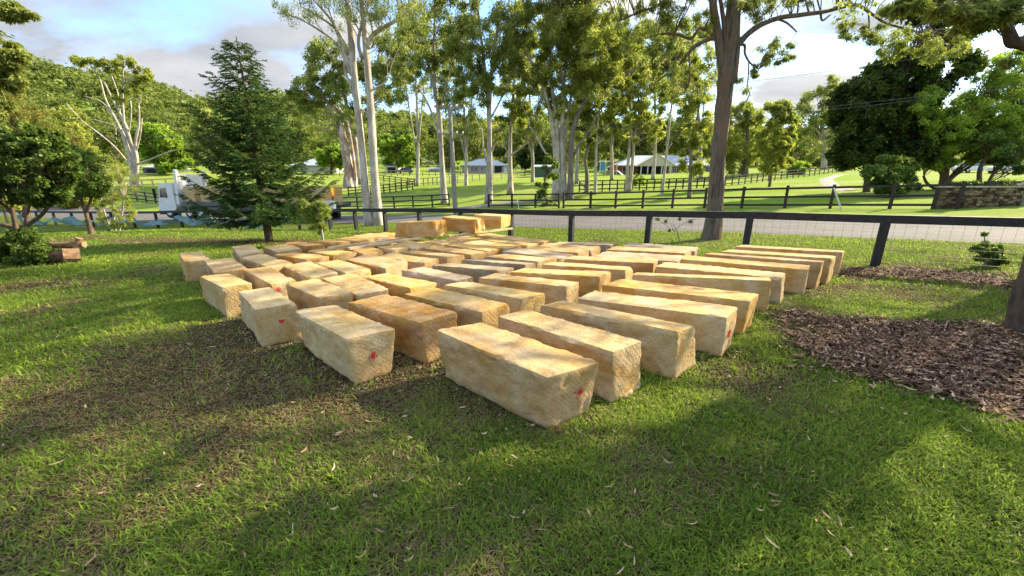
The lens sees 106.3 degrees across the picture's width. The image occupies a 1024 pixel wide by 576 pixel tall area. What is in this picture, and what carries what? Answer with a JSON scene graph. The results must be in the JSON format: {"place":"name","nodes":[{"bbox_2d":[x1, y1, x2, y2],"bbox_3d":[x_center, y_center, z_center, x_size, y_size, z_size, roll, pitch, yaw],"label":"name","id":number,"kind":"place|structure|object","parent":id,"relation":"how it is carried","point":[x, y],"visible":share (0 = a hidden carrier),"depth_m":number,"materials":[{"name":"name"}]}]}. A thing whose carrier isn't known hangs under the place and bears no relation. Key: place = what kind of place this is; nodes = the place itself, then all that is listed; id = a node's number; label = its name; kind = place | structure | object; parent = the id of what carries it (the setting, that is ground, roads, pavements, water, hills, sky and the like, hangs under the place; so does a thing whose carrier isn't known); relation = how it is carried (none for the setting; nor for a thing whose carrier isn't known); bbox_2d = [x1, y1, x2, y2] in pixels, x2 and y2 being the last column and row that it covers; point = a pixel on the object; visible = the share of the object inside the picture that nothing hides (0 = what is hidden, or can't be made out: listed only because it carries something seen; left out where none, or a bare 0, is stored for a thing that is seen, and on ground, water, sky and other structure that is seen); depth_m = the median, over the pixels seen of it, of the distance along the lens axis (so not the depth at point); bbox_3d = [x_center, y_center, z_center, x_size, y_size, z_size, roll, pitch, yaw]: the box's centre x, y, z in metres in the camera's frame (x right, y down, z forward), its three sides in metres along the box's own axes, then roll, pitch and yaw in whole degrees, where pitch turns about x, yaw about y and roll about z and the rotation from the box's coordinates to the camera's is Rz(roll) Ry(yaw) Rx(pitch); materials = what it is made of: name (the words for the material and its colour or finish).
{"place":"outdoors","nodes":[
{"label":"outdoors","id":0,"kind":"place"},
{"bbox_2d":[0,78,1023,575],"bbox_3d":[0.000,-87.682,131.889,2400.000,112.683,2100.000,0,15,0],"label":"ground","id":1,"kind":"structure","parent":0,"point":[472,192],"depth_m":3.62,"materials":[{"name":"plant"}]},
{"bbox_2d":[0,0,43,129],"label":"gum tree","id":2,"kind":"object","parent":1,"relation":"on","point":[15,56],"visible":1,"depth_m":6.62,"materials":[{"name":"green plant"}]},
{"bbox_2d":[0,120,86,266],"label":"garden tree","id":3,"kind":"object","parent":1,"relation":"on","point":[33,167],"visible":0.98,"depth_m":8.79,"materials":[{"name":"green plant"}]},
{"bbox_2d":[0,87,90,219],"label":"garden tree","id":4,"kind":"object","parent":1,"relation":"on","point":[28,113],"visible":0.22,"depth_m":33.45,"materials":[{"name":"green plant"}]},
{"bbox_2d":[46,104,101,158],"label":"background tree","id":5,"kind":"object","parent":1,"relation":"on","point":[69,114],"visible":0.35,"depth_m":110.50,"materials":[{"name":"green plant"}]},
{"bbox_2d":[58,142,113,233],"bbox_3d":[-19.155,-4.294,16.989,3.336,4.130,1.786,5,16,17],"label":"garden tree","id":6,"kind":"object","parent":1,"relation":"on","point":[95,184],"visible":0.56,"depth_m":16.71,"materials":[{"name":"green plant"}]},
{"bbox_2d":[90,113,136,173],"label":"background tree","id":7,"kind":"object","parent":1,"relation":"on","point":[104,145],"visible":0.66,"depth_m":120.50,"materials":[{"name":"green plant"}]},
{"bbox_2d":[94,157,139,230],"bbox_3d":[-20.902,-4.804,20.339,3.422,4.053,1.608,5,16,18],"label":"garden tree","id":8,"kind":"object","parent":1,"relation":"on","point":[112,198],"visible":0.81,"depth_m":20.28,"materials":[{"name":"green plant"}]},
{"bbox_2d":[67,53,177,186],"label":"gum tree","id":9,"kind":"object","parent":1,"relation":"on","point":[148,75],"visible":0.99,"depth_m":57.67,"materials":[{"name":"green plant"}]},
{"bbox_2d":[120,120,195,174],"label":"round tree","id":10,"kind":"object","parent":1,"relation":"on","point":[162,137],"visible":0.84,"depth_m":74.61,"materials":[{"name":"green plant"}]},
{"bbox_2d":[0,209,322,229],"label":"post and rail fence","id":11,"kind":"object","parent":1,"relation":"on","point":[109,213],"visible":0.47,"depth_m":28.00,"materials":[{"name":"black paint"}]},
{"bbox_2d":[179,252,209,281],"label":"sandstone block","id":12,"kind":"object","parent":1,"relation":"on","point":[193,265],"depth_m":7.19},
{"bbox_2d":[185,107,235,170],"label":"background tree","id":13,"kind":"object","parent":1,"relation":"on","point":[197,124],"visible":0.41,"depth_m":101.69,"materials":[{"name":"green plant"}]},
{"bbox_2d":[199,274,252,317],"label":"sandstone block","id":14,"kind":"object","parent":1,"relation":"on","point":[220,292],"depth_m":5.36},
{"bbox_2d":[204,258,247,280],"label":"sandstone block","id":15,"kind":"object","parent":1,"relation":"on","point":[232,266],"depth_m":6.57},
{"bbox_2d":[173,37,339,241],"bbox_3d":[-8.633,-4.814,13.137,4.726,6.606,4.718,0,15,0],"label":"conifer tree","id":16,"kind":"object","parent":1,"relation":"on","point":[269,130],"visible":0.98,"depth_m":12.44,"materials":[{"name":"green plant"}]},
{"bbox_2d":[240,253,291,275],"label":"sandstone block","id":17,"kind":"object","parent":1,"relation":"on","point":[258,261],"depth_m":7.04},
{"bbox_2d":[243,267,295,298],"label":"sandstone block","id":18,"kind":"object","parent":1,"relation":"on","point":[265,277],"depth_m":5.83,"materials":[{"name":"beige stone"}]},
{"bbox_2d":[239,287,301,346],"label":"sandstone block","id":19,"kind":"object","parent":1,"relation":"on","point":[268,316],"depth_m":4.44,"materials":[{"name":"beige stone"}]},
{"bbox_2d":[273,117,314,166],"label":"background tree","id":20,"kind":"object","parent":1,"relation":"on","point":[304,146],"visible":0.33,"depth_m":102.49,"materials":[{"name":"green plant"}]},
{"bbox_2d":[284,261,338,281],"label":"sandstone block","id":21,"kind":"object","parent":1,"relation":"on","point":[302,271],"depth_m":6.25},
{"bbox_2d":[295,198,332,239],"bbox_3d":[-6.281,-2.054,12.271,1.064,1.690,0.782,9,17,29],"label":"broadleaf tree","id":22,"kind":"object","parent":1,"relation":"on","point":[315,215],"visible":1,"depth_m":12.10,"materials":[{"name":"green plant"}]},
{"bbox_2d":[285,279,352,310],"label":"sandstone block","id":23,"kind":"object","parent":1,"relation":"on","point":[310,293],"depth_m":5.04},
{"bbox_2d":[313,143,350,173],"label":"round tree","id":24,"kind":"object","parent":1,"relation":"on","point":[331,155],"visible":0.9,"depth_m":89.08,"materials":[{"name":"green plant"}]},
{"bbox_2d":[315,260,370,276],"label":"sandstone block","id":25,"kind":"object","parent":1,"relation":"on","point":[339,267],"depth_m":6.44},
{"bbox_2d":[330,112,357,187],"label":"broken gum tree","id":26,"kind":"object","parent":1,"relation":"on","point":[350,177],"visible":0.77,"depth_m":63.26,"materials":[{"name":"beige plant"}]},
{"bbox_2d":[295,305,394,384],"bbox_3d":[-1.776,0.527,4.022,1.365,0.487,0.484,13,20,41],"label":"sandstone block","id":27,"kind":"object","parent":1,"relation":"on","point":[353,347],"depth_m":3.68,"materials":[{"name":"beige stone"}]},
{"bbox_2d":[270,0,432,225],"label":"gum tree","id":28,"kind":"object","parent":1,"relation":"on","point":[370,218],"visible":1,"depth_m":21.56,"materials":[{"name":"green plant"}]},
{"bbox_2d":[275,12,427,184],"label":"gum tree","id":29,"kind":"object","parent":1,"relation":"on","point":[330,84],"visible":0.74,"depth_m":64.28,"materials":[{"name":"green plant"}]},
{"bbox_2d":[322,273,388,300],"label":"sandstone block","id":30,"kind":"object","parent":1,"relation":"on","point":[359,287],"depth_m":5.31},
{"bbox_2d":[346,254,407,275],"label":"sandstone block","id":31,"kind":"object","parent":1,"relation":"on","point":[375,265],"depth_m":6.81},
{"bbox_2d":[377,127,421,167],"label":"round tree","id":32,"kind":"object","parent":1,"relation":"on","point":[397,145],"visible":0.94,"depth_m":105.80,"materials":[{"name":"green plant"}]},
{"bbox_2d":[362,273,436,298],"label":"sandstone block","id":33,"kind":"object","parent":1,"relation":"on","point":[398,286],"depth_m":5.43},
{"bbox_2d":[348,294,456,362],"bbox_3d":[-1.281,0.420,4.439,1.417,0.471,0.495,11,18,35],"label":"sandstone block","id":34,"kind":"object","parent":1,"relation":"on","point":[416,325],"depth_m":4.11,"materials":[{"name":"stone"}]},
{"bbox_2d":[381,253,438,268],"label":"sandstone block","id":35,"kind":"object","parent":1,"relation":"on","point":[415,261],"depth_m":7.12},
{"bbox_2d":[393,241,429,250],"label":"sandstone block","id":36,"kind":"object","parent":1,"relation":"on","point":[412,246],"depth_m":8.89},
{"bbox_2d":[347,234,442,249],"bbox_3d":[-2.690,-1.140,9.274,0.100,0.075,2.748,10,18,34],"label":"timber plank","id":37,"kind":"object","parent":36,"relation":"on","point":[380,243],"visible":0.86,"depth_m":8.87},
{"bbox_2d":[395,220,446,237],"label":"sandstone block","id":38,"kind":"object","parent":37,"relation":"on","point":[429,228],"depth_m":9.75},
{"bbox_2d":[382,14,441,185],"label":"gum tree","id":39,"kind":"object","parent":1,"relation":"on","point":[404,97],"visible":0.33,"depth_m":62.03,"materials":[{"name":"green plant"}]},
{"bbox_2d":[389,0,471,203],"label":"gum tree","id":40,"kind":"object","parent":1,"relation":"on","point":[425,47],"visible":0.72,"depth_m":40.58,"materials":[{"name":"green plant"}]},
{"bbox_2d":[402,267,472,289],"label":"sandstone block","id":41,"kind":"object","parent":1,"relation":"on","point":[440,278],"depth_m":5.94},
{"bbox_2d":[434,103,464,213],"bbox_3d":[-4.656,-9.670,29.731,2.298,8.432,0.413,-3,15,-11],"label":"power pole","id":42,"kind":"object","parent":1,"relation":"on","point":[453,170],"visible":0.99,"depth_m":29.38,"materials":[{"name":"white paint"}]},
{"bbox_2d":[425,121,474,171],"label":"background tree","id":43,"kind":"object","parent":1,"relation":"on","point":[446,153],"visible":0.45,"depth_m":140.39,"materials":[{"name":"green plant"}]},
{"bbox_2d":[405,288,509,327],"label":"sandstone block","id":44,"kind":"object","parent":1,"relation":"on","point":[469,309],"depth_m":4.48,"materials":[{"name":"stone"}]},
{"bbox_2d":[431,23,488,185],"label":"gum tree","id":45,"kind":"object","parent":1,"relation":"on","point":[464,119],"visible":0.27,"depth_m":59.70,"materials":[{"name":"green plant"}]},
{"bbox_2d":[450,235,482,241],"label":"sandstone block","id":46,"kind":"object","parent":1,"relation":"on","point":[464,238],"depth_m":10.03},
{"bbox_2d":[447,228,512,236],"bbox_3d":[-0.852,-1.607,11.027,2.387,0.075,0.100,-14,20,-43],"label":"timber plank","id":47,"kind":"object","parent":46,"relation":"on","point":[463,234],"visible":1,"depth_m":10.95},
{"bbox_2d":[442,215,484,232],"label":"sandstone block","id":48,"kind":"object","parent":47,"relation":"on","point":[455,223],"depth_m":10.82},
{"bbox_2d":[432,263,513,282],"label":"sandstone block","id":49,"kind":"object","parent":1,"relation":"on","point":[476,272],"depth_m":6.41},
{"bbox_2d":[446,120,501,160],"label":"background tree","id":50,"kind":"object","parent":1,"relation":"on","point":[473,145],"visible":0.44,"depth_m":138.85,"materials":[{"name":"green plant"}]},
{"bbox_2d":[441,0,531,203],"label":"gum tree","id":51,"kind":"object","parent":1,"relation":"on","point":[470,23],"visible":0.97,"depth_m":37.68,"materials":[{"name":"green plant"}]},
{"bbox_2d":[444,282,544,312],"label":"sandstone block","id":52,"kind":"object","parent":1,"relation":"on","point":[516,300],"depth_m":4.91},
{"bbox_2d":[461,259,535,270],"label":"sandstone block","id":53,"kind":"object","parent":1,"relation":"on","point":[515,265],"depth_m":6.88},
{"bbox_2d":[484,123,525,168],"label":"background tree","id":54,"kind":"object","parent":1,"relation":"on","point":[499,151],"visible":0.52,"depth_m":130.30,"materials":[{"name":"green plant"}]},
{"bbox_2d":[0,264,1021,574],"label":"fallen leaves","id":55,"kind":"object","parent":1,"relation":"on","point":[480,454],"visible":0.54,"depth_m":2.42,"materials":[{"name":"brown plant"}]},
{"bbox_2d":[6,56,1023,171],"bbox_3d":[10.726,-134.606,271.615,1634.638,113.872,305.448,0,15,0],"label":"hill forest","id":56,"kind":"object","parent":1,"relation":"on","point":[158,99],"visible":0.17,"depth_m":262.21,"materials":[{"name":"green plant"}]},
{"bbox_2d":[486,0,546,193],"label":"gum tree","id":57,"kind":"object","parent":1,"relation":"on","point":[510,119],"visible":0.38,"depth_m":43.29,"materials":[{"name":"green plant"}]},
{"bbox_2d":[437,323,598,427],"bbox_3d":[-0.014,0.711,3.380,1.429,0.512,0.553,12,19,39],"label":"sandstone block","id":58,"kind":"object","parent":1,"relation":"on","point":[538,383],"depth_m":3.12,"materials":[{"name":"beige stone"}]},
{"bbox_2d":[484,254,556,268],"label":"sandstone block","id":59,"kind":"object","parent":1,"relation":"on","point":[538,261],"depth_m":7.24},
{"bbox_2d":[498,32,549,181],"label":"gum tree","id":60,"kind":"object","parent":1,"relation":"on","point":[539,126],"visible":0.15,"depth_m":64.41,"materials":[{"name":"green plant"}]},
{"bbox_2d":[479,273,578,303],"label":"sandstone block","id":61,"kind":"object","parent":1,"relation":"on","point":[552,290],"depth_m":5.48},
{"bbox_2d":[515,142,552,170],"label":"round tree","id":62,"kind":"object","parent":1,"relation":"on","point":[524,162],"visible":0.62,"depth_m":120.86,"materials":[{"name":"green plant"}]},
{"bbox_2d":[497,0,588,197],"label":"gum tree","id":63,"kind":"object","parent":1,"relation":"on","point":[531,11],"visible":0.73,"depth_m":38.06,"materials":[{"name":"green plant"}]},
{"bbox_2d":[535,153,559,206],"bbox_3d":[3.343,-9.983,36.322,2.496,5.356,1.680,0,15,0],"label":"bush","id":64,"kind":"object","parent":1,"relation":"on","point":[553,165],"visible":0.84,"depth_m":36.15,"materials":[{"name":"green plant"}]},
{"bbox_2d":[511,268,610,296],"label":"sandstone block","id":65,"kind":"object","parent":1,"relation":"on","point":[589,281],"depth_m":5.95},
{"bbox_2d":[532,0,599,197],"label":"gum tree","id":66,"kind":"object","parent":1,"relation":"on","point":[554,62],"visible":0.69,"depth_m":37.85,"materials":[{"name":"green plant"}]},
{"bbox_2d":[498,310,641,401],"bbox_3d":[0.502,0.609,3.789,1.458,0.484,0.428,13,19,40],"label":"sandstone block","id":67,"kind":"object","parent":1,"relation":"on","point":[616,357],"depth_m":3.44,"materials":[{"name":"stone"}]},
{"bbox_2d":[542,262,632,282],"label":"sandstone block","id":68,"kind":"object","parent":1,"relation":"on","point":[621,272],"depth_m":6.51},
{"bbox_2d":[568,60,611,192],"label":"gum tree","id":69,"kind":"object","parent":1,"relation":"on","point":[585,116],"visible":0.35,"depth_m":42.99,"materials":[{"name":"green plant"}]},
{"bbox_2d":[557,0,632,198],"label":"gum tree","id":70,"kind":"object","parent":1,"relation":"on","point":[600,47],"visible":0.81,"depth_m":37.45,"materials":[{"name":"green plant"}]},
{"bbox_2d":[576,120,619,170],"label":"background tree","id":71,"kind":"object","parent":1,"relation":"on","point":[603,147],"visible":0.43,"depth_m":111.72,"materials":[{"name":"green plant"}]},
{"bbox_2d":[564,256,657,273],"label":"sandstone block","id":72,"kind":"object","parent":1,"relation":"on","point":[635,265],"depth_m":7.06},
{"bbox_2d":[540,301,695,378],"bbox_3d":[1.086,0.498,4.178,1.656,0.482,0.503,10,18,33],"label":"sandstone block","id":73,"kind":"object","parent":1,"relation":"on","point":[667,349],"depth_m":3.81,"materials":[{"name":"stone"}]},
{"bbox_2d":[591,4,646,194],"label":"gum tree","id":74,"kind":"object","parent":1,"relation":"on","point":[615,108],"visible":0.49,"depth_m":40.59,"materials":[{"name":"green plant"}]},
{"bbox_2d":[613,121,650,161],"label":"background tree","id":75,"kind":"object","parent":1,"relation":"on","point":[623,147],"visible":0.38,"depth_m":111.73,"materials":[{"name":"green plant"}]},
{"bbox_2d":[593,251,683,264],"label":"sandstone block","id":76,"kind":"object","parent":1,"relation":"on","point":[661,258],"depth_m":7.50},
{"bbox_2d":[607,26,670,191],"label":"gum tree","id":77,"kind":"object","parent":1,"relation":"on","point":[643,116],"visible":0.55,"depth_m":43.28,"materials":[{"name":"green plant"}]},
{"bbox_2d":[606,246,690,255],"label":"sandstone block","id":78,"kind":"object","parent":1,"relation":"on","point":[671,251],"depth_m":8.17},
{"bbox_2d":[629,15,675,178],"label":"gum tree","id":79,"kind":"object","parent":1,"relation":"on","point":[660,109],"visible":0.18,"depth_m":65.37,"materials":[{"name":"green plant"}]},
{"bbox_2d":[578,290,736,355],"bbox_3d":[1.681,0.375,4.609,1.746,0.482,0.424,8,17,28],"label":"sandstone block","id":80,"kind":"object","parent":1,"relation":"on","point":[713,325],"depth_m":4.30,"materials":[{"name":"beige stone"}]},
{"bbox_2d":[606,154,709,173],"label":"brick house","id":81,"kind":"structure","parent":1,"relation":"on","point":[642,164],"depth_m":90.79,"materials":[{"name":"grey metal"}]},
{"bbox_2d":[634,12,699,195],"bbox_3d":[14.914,-18.003,38.359,6.367,17.604,5.071,-3,15,-13],"label":"gum tree","id":82,"kind":"object","parent":1,"relation":"on","point":[652,66],"visible":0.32,"depth_m":36.85,"materials":[{"name":"green plant"}]},
{"bbox_2d":[327,208,1023,275],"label":"post and rail fence","id":83,"kind":"object","parent":1,"relation":"on","point":[885,221],"visible":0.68,"depth_m":10.17,"materials":[{"name":"black paint"}]},
{"bbox_2d":[602,279,758,333],"bbox_3d":[2.211,0.224,5.189,1.901,0.460,0.575,8,17,26],"label":"sandstone block","id":84,"kind":"object","parent":1,"relation":"on","point":[744,303],"depth_m":4.94,"materials":[{"name":"stone"}]},
{"bbox_2d":[664,119,707,155],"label":"background tree","id":85,"kind":"object","parent":1,"relation":"on","point":[681,141],"visible":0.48,"depth_m":106.25,"materials":[{"name":"green plant"}]},
{"bbox_2d":[664,53,716,196],"bbox_3d":[16.936,-15.057,36.444,5.788,13.034,3.667,0,15,0],"label":"gum tree","id":86,"kind":"object","parent":1,"relation":"on","point":[687,111],"visible":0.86,"depth_m":36.04,"materials":[{"name":"green plant"}]},
{"bbox_2d":[676,15,717,178],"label":"gum tree","id":87,"kind":"object","parent":1,"relation":"on","point":[710,54],"visible":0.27,"depth_m":62.46,"materials":[{"name":"green plant"}]},
{"bbox_2d":[632,273,770,310],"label":"sandstone block","id":88,"kind":"object","parent":1,"relation":"on","point":[760,286],"depth_m":5.68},
{"bbox_2d":[579,166,847,191],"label":"paddock fence","id":89,"kind":"object","parent":1,"relation":"on","point":[704,181],"visible":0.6,"depth_m":49.10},
{"bbox_2d":[655,262,784,303],"bbox_3d":[3.422,-0.103,6.404,1.946,0.478,0.458,7,16,24],"label":"sandstone block","id":90,"kind":"object","parent":1,"relation":"on","point":[777,285],"depth_m":6.21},
{"bbox_2d":[681,255,809,293],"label":"sandstone block","id":91,"kind":"object","parent":1,"relation":"on","point":[796,277],"depth_m":6.71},
{"bbox_2d":[725,99,768,176],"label":"casuarina tree","id":92,"kind":"object","parent":1,"relation":"on","point":[740,126],"visible":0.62,"depth_m":67.63,"materials":[{"name":"green plant"}]},
{"bbox_2d":[704,253,823,288],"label":"sandstone block","id":93,"kind":"object","parent":1,"relation":"on","point":[814,273],"depth_m":7.10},
{"bbox_2d":[562,181,967,208],"bbox_3d":[14.119,-6.264,27.256,23.861,2.355,0.550,11,19,36],"label":"three rail fence","id":94,"kind":"object","parent":1,"relation":"on","point":[963,184],"visible":0.91,"depth_m":24.52,"materials":[{"name":"wood"}]},
{"bbox_2d":[751,98,801,186],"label":"casuarina tree","id":95,"kind":"object","parent":1,"relation":"on","point":[774,152],"visible":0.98,"depth_m":45.84,"materials":[{"name":"green plant"}]},
{"bbox_2d":[721,250,835,284],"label":"sandstone block","id":96,"kind":"object","parent":1,"relation":"on","point":[827,269],"depth_m":7.49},
{"bbox_2d":[735,245,844,275],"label":"sandstone block","id":97,"kind":"object","parent":1,"relation":"on","point":[839,254],"depth_m":8.23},
{"bbox_2d":[607,0,975,239],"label":"stringybark tree","id":98,"kind":"object","parent":1,"relation":"on","point":[727,39],"visible":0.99,"depth_m":12.22,"materials":[{"name":"green plant"}]},
{"bbox_2d":[788,72,843,169],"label":"tall tree","id":99,"kind":"object","parent":1,"relation":"on","point":[815,122],"visible":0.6,"depth_m":79.93,"materials":[{"name":"green plant"}]},
{"bbox_2d":[754,264,1023,425],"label":"bark mulch","id":100,"kind":"object","parent":1,"relation":"on","point":[948,348],"visible":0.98,"depth_m":4.20,"materials":[{"name":"wood"}]},
{"bbox_2d":[859,153,923,194],"bbox_3d":[28.711,-8.409,28.910,5.631,3.463,2.992,-7,17,-26],"label":"round shrub","id":101,"kind":"object","parent":1,"relation":"on","point":[885,169],"visible":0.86,"depth_m":28.30,"materials":[{"name":"green plant"}]},
{"bbox_2d":[822,0,992,191],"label":"fig tree","id":102,"kind":"object","parent":1,"relation":"on","point":[865,136],"visible":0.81,"depth_m":32.72,"materials":[{"name":"green plant"}]},
{"bbox_2d":[826,0,1023,333],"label":"rough bark tree","id":103,"kind":"object","parent":1,"relation":"on","point":[979,17],"visible":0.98,"depth_m":3.80,"materials":[{"name":"green plant"}]},
{"bbox_2d":[906,49,1023,188],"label":"shade tree","id":104,"kind":"object","parent":1,"relation":"on","point":[981,108],"visible":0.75,"depth_m":33.05,"materials":[{"name":"green plant"}]},
{"bbox_2d":[930,186,1023,208],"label":"stone wall","id":105,"kind":"structure","parent":1,"relation":"on","point":[984,197],"depth_m":20.38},
{"bbox_2d":[954,122,1023,181],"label":"shade tree","id":106,"kind":"object","parent":1,"relation":"on","point":[1010,151],"visible":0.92,"depth_m":33.16,"materials":[{"name":"green plant"}]},
{"bbox_2d":[967,232,1011,266],"bbox_3d":[10.558,-0.779,8.509,1.132,0.962,0.529,-5,16,-18],"label":"leafy shrub","id":107,"kind":"object","parent":1,"relation":"on","point":[987,254],"visible":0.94,"depth_m":8.41,"materials":[{"name":"green plant"}]},
{"bbox_2d":[0,206,1023,243],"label":"road","id":108,"kind":"structure","parent":0,"point":[997,234],"depth_m":17.39,"materials":[{"name":"asphalt"}]},
{"bbox_2d":[152,169,351,218],"bbox_3d":[-22.160,-7.880,32.381,18.726,4.120,3.040,4,16,16],"label":"flatbed truck","id":109,"kind":"object","parent":108,"relation":"on","point":[169,200],"visible":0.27,"depth_m":33.33,"materials":[{"name":"white paint"}]},
{"bbox_2d":[0,0,1023,127],"label":"sky","id":110,"kind":"structure","parent":0,"point":[175,39],"materials":[{"name":"white"}]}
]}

